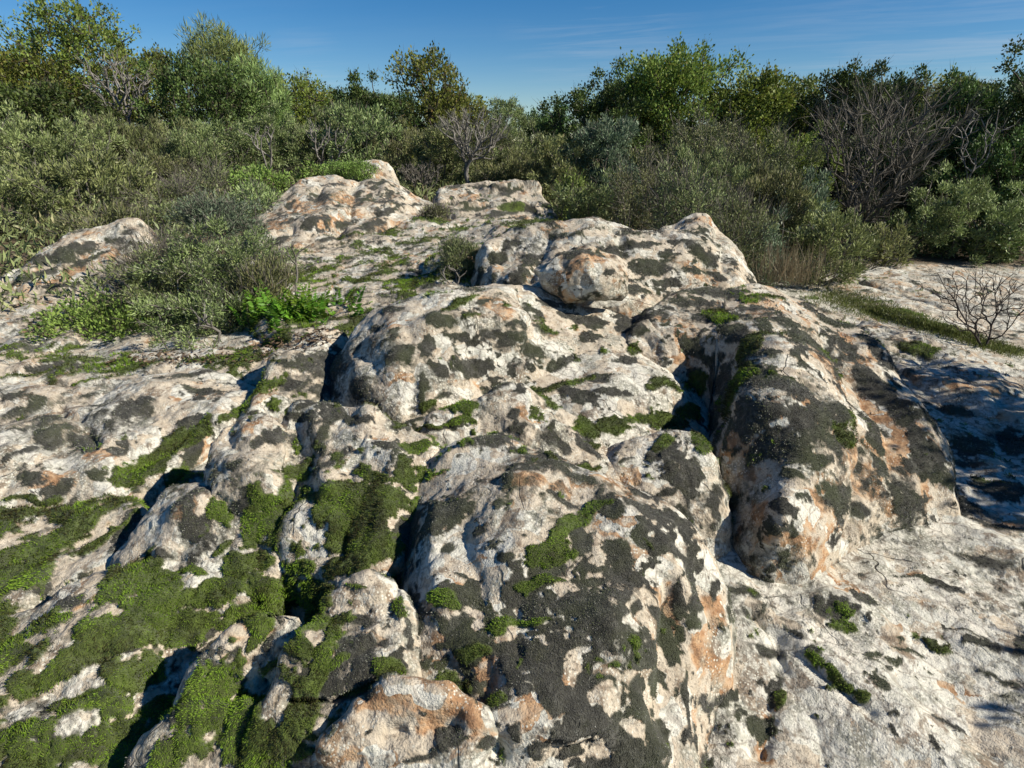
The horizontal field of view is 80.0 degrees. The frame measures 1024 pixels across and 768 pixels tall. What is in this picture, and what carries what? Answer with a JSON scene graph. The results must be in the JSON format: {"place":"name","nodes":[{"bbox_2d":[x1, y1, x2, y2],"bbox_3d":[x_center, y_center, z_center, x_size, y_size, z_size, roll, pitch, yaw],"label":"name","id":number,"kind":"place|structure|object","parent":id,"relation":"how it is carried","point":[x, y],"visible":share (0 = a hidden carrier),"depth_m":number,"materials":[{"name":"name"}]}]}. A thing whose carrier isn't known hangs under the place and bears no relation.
{"place":"outdoors","nodes":[
{"label":"outdoors","id":0,"kind":"place"},
{"bbox_2d":[0,162,1023,767],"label":"ground","id":1,"kind":"structure","parent":0,"point":[960,690],"depth_m":2.19,"materials":[{"name":"stone"}]},
{"bbox_2d":[0,164,82,234],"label":"juniper shrub","id":2,"kind":"object","parent":1,"relation":"on","point":[23,203],"visible":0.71,"depth_m":6.76,"materials":[{"name":"green plant"}]},
{"bbox_2d":[0,304,86,361],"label":"rock slab","id":3,"kind":"object","parent":1,"relation":"on","point":[8,326],"visible":0.48,"depth_m":4.36,"materials":[{"name":"stone"}]},
{"bbox_2d":[0,69,127,167],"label":"shrub","id":4,"kind":"object","parent":1,"relation":"on","point":[46,97],"visible":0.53,"depth_m":10.22,"materials":[{"name":"green plant"}]},
{"bbox_2d":[0,98,128,185],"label":"juniper shrub","id":5,"kind":"object","parent":1,"relation":"on","point":[46,145],"visible":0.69,"depth_m":8.57,"materials":[{"name":"green plant"}]},
{"bbox_2d":[0,494,147,614],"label":"rock slab","id":6,"kind":"object","parent":1,"relation":"on","point":[70,568],"visible":0.45,"depth_m":2.35,"materials":[{"name":"stone"}]},
{"bbox_2d":[0,217,161,309],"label":"boulder","id":7,"kind":"object","parent":1,"relation":"on","point":[76,243],"visible":0.34,"depth_m":5.36,"materials":[{"name":"stone"}]},
{"bbox_2d":[0,143,170,221],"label":"juniper shrub","id":8,"kind":"object","parent":1,"relation":"on","point":[88,166],"visible":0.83,"depth_m":7.21,"materials":[{"name":"green plant"}]},
{"bbox_2d":[15,285,178,343],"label":"juniper shrub","id":9,"kind":"object","parent":1,"relation":"on","point":[91,312],"visible":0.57,"depth_m":4.48,"materials":[{"name":"plant"}]},
{"bbox_2d":[40,196,160,238],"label":"heath shrub","id":10,"kind":"object","parent":1,"relation":"on","point":[120,211],"visible":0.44,"depth_m":6.33,"materials":[{"name":"green plant"}]},
{"bbox_2d":[74,51,155,147],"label":"dead tree","id":11,"kind":"object","parent":1,"relation":"on","point":[125,92],"visible":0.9,"depth_m":11.29,"materials":[{"name":"grey wood"}]},
{"bbox_2d":[0,368,255,509],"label":"rock slab","id":12,"kind":"object","parent":1,"relation":"on","point":[172,396],"visible":0.73,"depth_m":2.88,"materials":[{"name":"stone"}]},
{"bbox_2d":[61,108,196,164],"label":"heath shrub","id":13,"kind":"object","parent":1,"relation":"on","point":[156,139],"visible":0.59,"depth_m":9.74,"materials":[{"name":"green plant"}]},
{"bbox_2d":[0,346,274,386],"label":"rock slab","id":14,"kind":"object","parent":1,"relation":"on","point":[252,375],"visible":0.41,"depth_m":3.51,"materials":[{"name":"stone"}]},
{"bbox_2d":[0,557,287,767],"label":"rock slab","id":15,"kind":"object","parent":1,"relation":"on","point":[78,721],"visible":0.63,"depth_m":1.88,"materials":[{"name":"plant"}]},
{"bbox_2d":[89,213,208,295],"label":"heath shrub","id":16,"kind":"object","parent":1,"relation":"on","point":[156,241],"visible":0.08,"depth_m":5.08,"materials":[{"name":"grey plant"}]},
{"bbox_2d":[74,239,225,320],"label":"juniper shrub","id":17,"kind":"object","parent":1,"relation":"on","point":[160,286],"visible":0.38,"depth_m":4.64,"materials":[{"name":"green plant"}]},
{"bbox_2d":[93,168,223,208],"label":"heath shrub","id":18,"kind":"object","parent":1,"relation":"on","point":[167,195],"visible":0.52,"depth_m":7.51,"materials":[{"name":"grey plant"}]},
{"bbox_2d":[108,481,235,568],"bbox_3d":[-1.185,0.676,2.311,0.656,0.571,0.487,7,23,18],"label":"boulder","id":19,"kind":"object","parent":1,"relation":"on","point":[162,531],"visible":0.35,"depth_m":2.19,"materials":[{"name":"stone"}]},
{"bbox_2d":[124,126,227,177],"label":"heath shrub","id":20,"kind":"object","parent":1,"relation":"on","point":[176,138],"visible":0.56,"depth_m":9.42,"materials":[{"name":"green plant"}]},
{"bbox_2d":[124,695,260,767],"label":"boulder","id":21,"kind":"object","parent":1,"relation":"on","point":[139,755],"visible":0.69,"depth_m":1.61,"materials":[{"name":"plant"}]},
{"bbox_2d":[126,258,278,351],"bbox_3d":[-2.254,-0.479,4.615,1.250,0.957,1.643,-13,25,-29],"label":"juniper shrub","id":22,"kind":"object","parent":1,"relation":"on","point":[183,315],"visible":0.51,"depth_m":4.38,"materials":[{"name":"green plant"}]},
{"bbox_2d":[151,155,265,200],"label":"heath shrub","id":23,"kind":"object","parent":1,"relation":"on","point":[208,180],"visible":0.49,"depth_m":8.13,"materials":[{"name":"green plant"}]},
{"bbox_2d":[128,44,292,153],"bbox_3d":[-5.938,-5.157,11.689,2.270,2.414,2.859,19,29,40],"label":"evergreen oak","id":24,"kind":"object","parent":1,"relation":"on","point":[182,74],"visible":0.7,"depth_m":11.24,"materials":[{"name":"green plant"}]},
{"bbox_2d":[124,209,306,298],"bbox_3d":[-2.393,-0.961,5.055,1.377,0.986,1.448,-7,23,-16],"label":"juniper shrub","id":25,"kind":"object","parent":1,"relation":"on","point":[235,250],"visible":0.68,"depth_m":4.77,"materials":[{"name":"green plant"}]},
{"bbox_2d":[159,180,272,255],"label":"juniper shrub","id":26,"kind":"object","parent":1,"relation":"on","point":[200,205],"visible":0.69,"depth_m":5.59,"materials":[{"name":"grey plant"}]},
{"bbox_2d":[168,115,275,171],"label":"shrub","id":27,"kind":"object","parent":1,"relation":"on","point":[234,146],"visible":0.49,"depth_m":9.97,"materials":[{"name":"green plant"}]},
{"bbox_2d":[100,324,346,371],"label":"leaf litter","id":28,"kind":"object","parent":1,"relation":"on","point":[218,356],"visible":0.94,"depth_m":3.55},
{"bbox_2d":[172,612,302,706],"bbox_3d":[-0.759,0.934,1.776,0.478,0.510,0.303,-11,24,-26],"label":"boulder","id":29,"kind":"object","parent":1,"relation":"on","point":[258,657],"visible":0.38,"depth_m":1.73,"materials":[{"name":"plant"}]},
{"bbox_2d":[203,413,298,520],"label":"boulder","id":30,"kind":"object","parent":1,"relation":"on","point":[263,457],"visible":0.45,"depth_m":2.30,"materials":[{"name":"stone"}]},
{"bbox_2d":[217,48,296,161],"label":"pine tree","id":31,"kind":"object","parent":1,"relation":"on","point":[251,80],"visible":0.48,"depth_m":12.13,"materials":[{"name":"green plant"}]},
{"bbox_2d":[227,506,290,606],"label":"boulder","id":32,"kind":"object","parent":1,"relation":"on","point":[275,568],"visible":0.26,"depth_m":2.14,"materials":[{"name":"plant"}]},
{"bbox_2d":[217,241,303,326],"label":"juniper shrub","id":33,"kind":"object","parent":1,"relation":"on","point":[256,275],"visible":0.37,"depth_m":4.58,"materials":[{"name":"green plant"}]},
{"bbox_2d":[223,159,309,198],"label":"mastic shrub","id":34,"kind":"object","parent":1,"relation":"on","point":[263,173],"visible":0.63,"depth_m":8.37,"materials":[{"name":"green plant"}]},
{"bbox_2d":[213,98,330,174],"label":"shrub","id":35,"kind":"object","parent":1,"relation":"on","point":[280,132],"visible":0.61,"depth_m":10.52,"materials":[{"name":"green plant"}]},
{"bbox_2d":[237,329,347,423],"bbox_3d":[-1.117,0.072,3.350,0.491,0.600,0.872,3,22,7],"label":"boulder","id":36,"kind":"object","parent":1,"relation":"on","point":[285,399],"visible":0.4,"depth_m":3.16,"materials":[{"name":"stone"}]},
{"bbox_2d":[274,493,322,566],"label":"boulder","id":37,"kind":"object","parent":1,"relation":"on","point":[293,522],"visible":0.22,"depth_m":2.13,"materials":[{"name":"stone"}]},
{"bbox_2d":[226,280,372,331],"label":"fern","id":38,"kind":"object","parent":1,"relation":"on","point":[302,309],"visible":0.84,"depth_m":4.24,"materials":[{"name":"plant"}]},
{"bbox_2d":[270,67,337,149],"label":"scrub oak","id":39,"kind":"object","parent":1,"relation":"on","point":[309,92],"visible":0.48,"depth_m":13.38,"materials":[{"name":"green plant"}]},
{"bbox_2d":[281,99,363,173],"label":"heath shrub","id":40,"kind":"object","parent":1,"relation":"on","point":[296,129],"visible":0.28,"depth_m":10.72,"materials":[{"name":"green plant"}]},
{"bbox_2d":[239,569,421,767],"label":"boulder","id":41,"kind":"object","parent":1,"relation":"on","point":[378,594],"visible":0.69,"depth_m":1.65,"materials":[{"name":"stone"}]},
{"bbox_2d":[245,175,431,256],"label":"rock crag","id":42,"kind":"structure","parent":1,"relation":"on","point":[365,199],"depth_m":7.00,"materials":[{"name":"stone"}]},
{"bbox_2d":[309,93,413,167],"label":"shrub","id":43,"kind":"object","parent":1,"relation":"on","point":[366,117],"visible":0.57,"depth_m":10.42,"materials":[{"name":"green plant"}]},
{"bbox_2d":[281,399,442,624],"bbox_3d":[-0.639,0.528,2.370,0.847,0.766,0.991,0,22,0],"label":"boulder","id":44,"kind":"object","parent":1,"relation":"on","point":[376,424],"visible":0.42,"depth_m":2.24,"materials":[{"name":"stone"}]},
{"bbox_2d":[250,217,540,349],"bbox_3d":[-1.029,-1.067,5.611,2.479,0.711,3.935,10,24,23],"label":"rock slab","id":45,"kind":"object","parent":1,"relation":"on","point":[331,254],"visible":0.47,"depth_m":5.26,"materials":[{"name":"stone"}]},
{"bbox_2d":[363,116,440,185],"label":"heath shrub","id":46,"kind":"object","parent":1,"relation":"on","point":[396,146],"visible":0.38,"depth_m":10.50,"materials":[{"name":"green plant"}]},
{"bbox_2d":[309,671,498,767],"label":"boulder","id":47,"kind":"object","parent":1,"relation":"on","point":[388,724],"visible":0.97,"depth_m":1.51,"materials":[{"name":"stone"}]},
{"bbox_2d":[379,40,471,161],"bbox_3d":[-1.631,-5.620,12.787,1.840,2.808,2.265,9,23,21],"label":"oak tree","id":48,"kind":"object","parent":1,"relation":"on","point":[420,67],"visible":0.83,"depth_m":12.30,"materials":[{"name":"green plant"}]},
{"bbox_2d":[399,120,480,187],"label":"shrub","id":49,"kind":"object","parent":1,"relation":"on","point":[435,137],"visible":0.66,"depth_m":9.97,"materials":[{"name":"green plant"}]},
{"bbox_2d":[423,225,480,280],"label":"heath shrub","id":50,"kind":"object","parent":1,"relation":"on","point":[455,252],"visible":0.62,"depth_m":4.67,"materials":[{"name":"green plant"}]},
{"bbox_2d":[434,101,514,184],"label":"dead tree","id":51,"kind":"object","parent":1,"relation":"on","point":[461,148],"visible":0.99,"depth_m":9.34,"materials":[{"name":"grey wood"}]},
{"bbox_2d":[330,283,635,422],"bbox_3d":[-0.077,-0.077,3.546,1.991,0.988,1.093,-13,25,-29],"label":"boulder","id":52,"kind":"object","parent":1,"relation":"on","point":[371,363],"visible":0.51,"depth_m":3.12,"materials":[{"name":"stone"}]},
{"bbox_2d":[433,179,557,219],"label":"rock crag","id":53,"kind":"structure","parent":1,"relation":"on","point":[510,199],"depth_m":8.27,"materials":[{"name":"stone"}]},
{"bbox_2d":[468,143,551,183],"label":"heath shrub","id":54,"kind":"object","parent":1,"relation":"on","point":[513,166],"visible":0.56,"depth_m":9.56,"materials":[{"name":"green plant"}]},
{"bbox_2d":[0,215,1023,767],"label":"moss","id":55,"kind":"object","parent":1,"relation":"on","point":[732,389],"visible":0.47,"depth_m":2.11,"materials":[{"name":"plant"}]},
{"bbox_2d":[0,204,1023,767],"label":"black moss","id":56,"kind":"object","parent":1,"relation":"on","point":[710,430],"visible":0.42,"depth_m":2.70,"materials":[{"name":"plant"}]},
{"bbox_2d":[0,142,1023,311],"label":"undergrowth","id":57,"kind":"object","parent":1,"relation":"on","point":[26,248],"visible":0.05,"depth_m":6.69,"materials":[{"name":"plant"}]},
{"bbox_2d":[404,382,621,481],"bbox_3d":[0.018,0.346,2.719,1.232,0.640,0.558,5,22,12],"label":"boulder","id":58,"kind":"object","parent":1,"relation":"on","point":[499,404],"visible":0.27,"depth_m":2.62,"materials":[{"name":"stone"}]},
{"bbox_2d":[525,130,597,216],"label":"pale shrub","id":59,"kind":"object","parent":1,"relation":"on","point":[554,158],"visible":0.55,"depth_m":9.14,"materials":[{"name":"green plant"}]},
{"bbox_2d":[399,431,736,767],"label":"boulder","id":60,"kind":"object","parent":1,"relation":"on","point":[705,657],"visible":0.76,"depth_m":1.79,"materials":[{"name":"stone"}]},
{"bbox_2d":[547,160,619,220],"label":"shrub","id":61,"kind":"object","parent":1,"relation":"on","point":[587,208],"visible":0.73,"depth_m":7.91,"materials":[{"name":"green plant"}]},
{"bbox_2d":[561,110,654,222],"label":"juniper shrub","id":62,"kind":"object","parent":1,"relation":"on","point":[618,137],"visible":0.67,"depth_m":9.16,"materials":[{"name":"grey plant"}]},
{"bbox_2d":[532,54,686,182],"bbox_3d":[2.042,-5.409,12.908,2.766,2.919,3.135,-14,26,-32],"label":"evergreen oak","id":63,"kind":"object","parent":1,"relation":"on","point":[615,100],"visible":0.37,"depth_m":12.61,"materials":[{"name":"green plant"}]},
{"bbox_2d":[471,213,756,319],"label":"rock ridge","id":64,"kind":"object","parent":1,"relation":"on","point":[631,304],"visible":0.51,"depth_m":4.42,"materials":[{"name":"stone"}]},
{"bbox_2d":[533,245,628,303],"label":"boulder","id":65,"kind":"object","parent":64,"relation":"on","point":[584,277],"visible":0.97,"depth_m":3.54,"materials":[{"name":"stone"}]},
{"bbox_2d":[598,135,693,230],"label":"twiggy shrub","id":66,"kind":"object","parent":1,"relation":"on","point":[625,204],"visible":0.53,"depth_m":7.71,"materials":[{"name":"green plant"}]},
{"bbox_2d":[625,319,686,381],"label":"boulder","id":67,"kind":"object","parent":1,"relation":"on","point":[654,345],"visible":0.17,"depth_m":3.49,"materials":[{"name":"stone"}]},
{"bbox_2d":[606,429,732,559],"bbox_3d":[0.637,0.532,2.594,0.598,0.580,0.554,0,22,0],"label":"boulder","id":68,"kind":"object","parent":1,"relation":"on","point":[631,469],"visible":0.51,"depth_m":2.48,"materials":[{"name":"stone"}]},
{"bbox_2d":[602,32,754,169],"bbox_3d":[3.253,-5.602,13.182,2.930,3.491,3.480,-19,28,-39],"label":"oak tree","id":69,"kind":"object","parent":1,"relation":"on","point":[670,74],"visible":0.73,"depth_m":12.40,"materials":[{"name":"green plant"}]},
{"bbox_2d":[636,140,755,233],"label":"heath shrub","id":70,"kind":"object","parent":1,"relation":"on","point":[725,167],"visible":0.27,"depth_m":7.87,"materials":[{"name":"green plant"}]},
{"bbox_2d":[633,147,762,230],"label":"twiggy shrub","id":71,"kind":"object","parent":1,"relation":"on","point":[684,193],"visible":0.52,"depth_m":6.78,"materials":[{"name":"green plant"}]},
{"bbox_2d":[640,102,757,224],"bbox_3d":[2.860,-3.164,9.357,2.440,2.300,2.026,-15,26,-32],"label":"twiggy shrub","id":72,"kind":"object","parent":1,"relation":"on","point":[683,132],"visible":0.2,"depth_m":9.22,"materials":[{"name":"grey plant"}]},
{"bbox_2d":[694,59,807,187],"bbox_3d":[4.885,-5.114,12.913,2.356,3.131,2.429,-17,27,-36],"label":"oak tree","id":73,"kind":"object","parent":1,"relation":"on","point":[767,84],"visible":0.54,"depth_m":12.35,"materials":[{"name":"green plant"}]},
{"bbox_2d":[708,167,796,288],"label":"twiggy shrub","id":74,"kind":"object","parent":1,"relation":"on","point":[737,216],"visible":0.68,"depth_m":6.23,"materials":[{"name":"green plant"}]},
{"bbox_2d":[702,114,832,248],"bbox_3d":[3.656,-2.861,9.016,1.810,2.236,1.981,17,27,37],"label":"twiggy shrub","id":75,"kind":"object","parent":1,"relation":"on","point":[786,151],"visible":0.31,"depth_m":8.59,"materials":[{"name":"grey plant"}]},
{"bbox_2d":[726,157,816,264],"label":"heath shrub","id":76,"kind":"object","parent":1,"relation":"on","point":[792,191],"visible":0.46,"depth_m":7.18,"materials":[{"name":"green plant"}]},
{"bbox_2d":[635,283,961,584],"bbox_3d":[1.466,0.375,3.375,1.623,1.452,2.409,0,22,0],"label":"boulder","id":77,"kind":"object","parent":1,"relation":"on","point":[815,524],"visible":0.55,"depth_m":2.75,"materials":[{"name":"stone"}]},
{"bbox_2d":[750,119,846,221],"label":"mastic shrub","id":78,"kind":"object","parent":1,"relation":"on","point":[801,165],"visible":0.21,"depth_m":10.67,"materials":[{"name":"green plant"}]},
{"bbox_2d":[739,237,858,290],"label":"dry grass","id":79,"kind":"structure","parent":1,"relation":"on","point":[790,273],"depth_m":5.84,"materials":[{"name":"plant"}]},
{"bbox_2d":[765,165,838,278],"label":"juniper shrub","id":80,"kind":"object","parent":1,"relation":"on","point":[821,195],"visible":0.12,"depth_m":7.34,"materials":[{"name":"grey plant"}]},
{"bbox_2d":[775,196,885,285],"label":"juniper shrub","id":81,"kind":"object","parent":1,"relation":"on","point":[826,233],"visible":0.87,"depth_m":6.87,"materials":[{"name":"green plant"}]},
{"bbox_2d":[792,53,904,204],"bbox_3d":[6.927,-5.087,12.843,2.497,3.313,2.197,3,22,8],"label":"evergreen oak","id":82,"kind":"object","parent":1,"relation":"on","point":[841,79],"visible":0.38,"depth_m":12.29,"materials":[{"name":"green plant"}]},
{"bbox_2d":[846,217,918,266],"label":"pale shrub","id":83,"kind":"object","parent":1,"relation":"on","point":[889,248],"visible":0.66,"depth_m":7.76,"materials":[{"name":"green plant"}]},
{"bbox_2d":[806,112,963,221],"bbox_3d":[6.960,-3.950,11.539,2.925,2.352,2.414,2,22,5],"label":"shrub","id":84,"kind":"object","parent":1,"relation":"on","point":[889,185],"visible":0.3,"depth_m":11.13,"materials":[{"name":"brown plant"}]},
{"bbox_2d":[797,67,994,249],"bbox_3d":[5.362,-3.201,9.143,2.745,2.860,2.484,0,22,0],"label":"bare bush","id":85,"kind":"object","parent":1,"relation":"on","point":[885,202],"visible":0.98,"depth_m":8.88,"materials":[{"name":"grey plant"}]},
{"bbox_2d":[781,281,1023,363],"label":"grass","id":86,"kind":"structure","parent":1,"relation":"on","point":[953,335],"depth_m":5.74,"materials":[{"name":"plant"}]},
{"bbox_2d":[823,264,1023,348],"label":"rock slab","id":87,"kind":"object","parent":1,"relation":"on","point":[899,287],"visible":0.59,"depth_m":6.72,"materials":[{"name":"stone"}]},
{"bbox_2d":[878,99,995,225],"bbox_3d":[7.850,-3.989,11.359,2.366,2.629,2.374,-11,24,-25],"label":"shrub","id":88,"kind":"object","parent":1,"relation":"on","point":[939,155],"visible":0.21,"depth_m":10.88,"materials":[{"name":"green plant"}]},
{"bbox_2d":[856,320,1023,440],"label":"rock slab","id":89,"kind":"object","parent":1,"relation":"on","point":[987,400],"visible":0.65,"depth_m":4.24,"materials":[{"name":"stone"}]},
{"bbox_2d":[892,159,1019,267],"bbox_3d":[6.321,-2.388,8.748,1.605,1.583,1.560,9,23,21],"label":"juniper shrub","id":90,"kind":"object","parent":1,"relation":"on","point":[956,213],"visible":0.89,"depth_m":8.56,"materials":[{"name":"green plant"}]},
{"bbox_2d":[913,261,1023,345],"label":"bare bush","id":91,"kind":"object","parent":1,"relation":"on","point":[996,313],"visible":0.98,"depth_m":5.17,"materials":[{"name":"brown plant"}]},
{"bbox_2d":[918,216,1023,265],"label":"shrub","id":92,"kind":"object","parent":1,"relation":"on","point":[998,240],"visible":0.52,"depth_m":8.66,"materials":[{"name":"green plant"}]},
{"bbox_2d":[922,61,1023,195],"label":"evergreen oak","id":93,"kind":"object","parent":1,"relation":"on","point":[967,84],"visible":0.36,"depth_m":11.22,"materials":[{"name":"green plant"}]},
{"bbox_2d":[938,116,1023,233],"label":"shrub","id":94,"kind":"object","parent":1,"relation":"on","point":[996,161],"visible":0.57,"depth_m":9.81,"materials":[{"name":"green plant"}]},
{"bbox_2d":[952,33,1023,217],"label":"evergreen oak","id":95,"kind":"object","parent":1,"relation":"on","point":[1008,111],"visible":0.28,"depth_m":10.38,"materials":[{"name":"green plant"}]},
{"bbox_2d":[960,176,1023,263],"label":"juniper shrub","id":96,"kind":"object","parent":1,"relation":"on","point":[1007,212],"visible":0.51,"depth_m":8.50,"materials":[{"name":"green plant"}]},
{"bbox_2d":[0,0,1023,140],"label":"sky","id":97,"kind":"structure","parent":0,"point":[529,49],"materials":[{"name":"blue"}]},
{"bbox_2d":[28,141,1020,224],"bbox_3d":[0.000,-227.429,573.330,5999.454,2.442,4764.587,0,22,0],"label":"terrain","id":98,"kind":"structure","parent":0,"point":[597,162],"depth_m":21.68,"materials":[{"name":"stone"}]},
{"bbox_2d":[0,43,96,151],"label":"oak tree","id":99,"kind":"object","parent":98,"relation":"on","point":[15,74],"visible":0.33,"depth_m":12.19,"materials":[{"name":"green plant"}]},
{"bbox_2d":[0,0,158,135],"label":"oak tree","id":100,"kind":"object","parent":98,"relation":"on","point":[71,41],"visible":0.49,"depth_m":12.72,"materials":[{"name":"green plant"}]},
{"bbox_2d":[69,44,177,142],"bbox_3d":[-7.751,-5.742,12.791,2.080,2.605,1.839,-2,22,-5],"label":"oak tree","id":101,"kind":"object","parent":98,"relation":"on","point":[94,67],"visible":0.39,"depth_m":12.39,"materials":[{"name":"green plant"}]},
{"bbox_2d":[173,11,289,156],"bbox_3d":[-6.197,-6.402,13.600,2.301,3.249,2.616,8,23,20],"label":"pine tree","id":102,"kind":"object","parent":98,"relation":"on","point":[220,46],"visible":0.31,"depth_m":12.86,"materials":[{"name":"green plant"}]},
{"bbox_2d":[327,64,421,157],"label":"evergreen oak","id":103,"kind":"object","parent":98,"relation":"on","point":[363,95],"visible":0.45,"depth_m":13.33,"materials":[{"name":"green plant"}]},
{"bbox_2d":[467,93,532,159],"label":"scrub oak","id":104,"kind":"object","parent":98,"relation":"on","point":[508,106],"visible":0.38,"depth_m":14.48,"materials":[{"name":"green plant"}]},
{"bbox_2d":[850,62,930,192],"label":"evergreen oak","id":105,"kind":"object","parent":98,"relation":"on","point":[901,82],"visible":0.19,"depth_m":12.67,"materials":[{"name":"green plant"}]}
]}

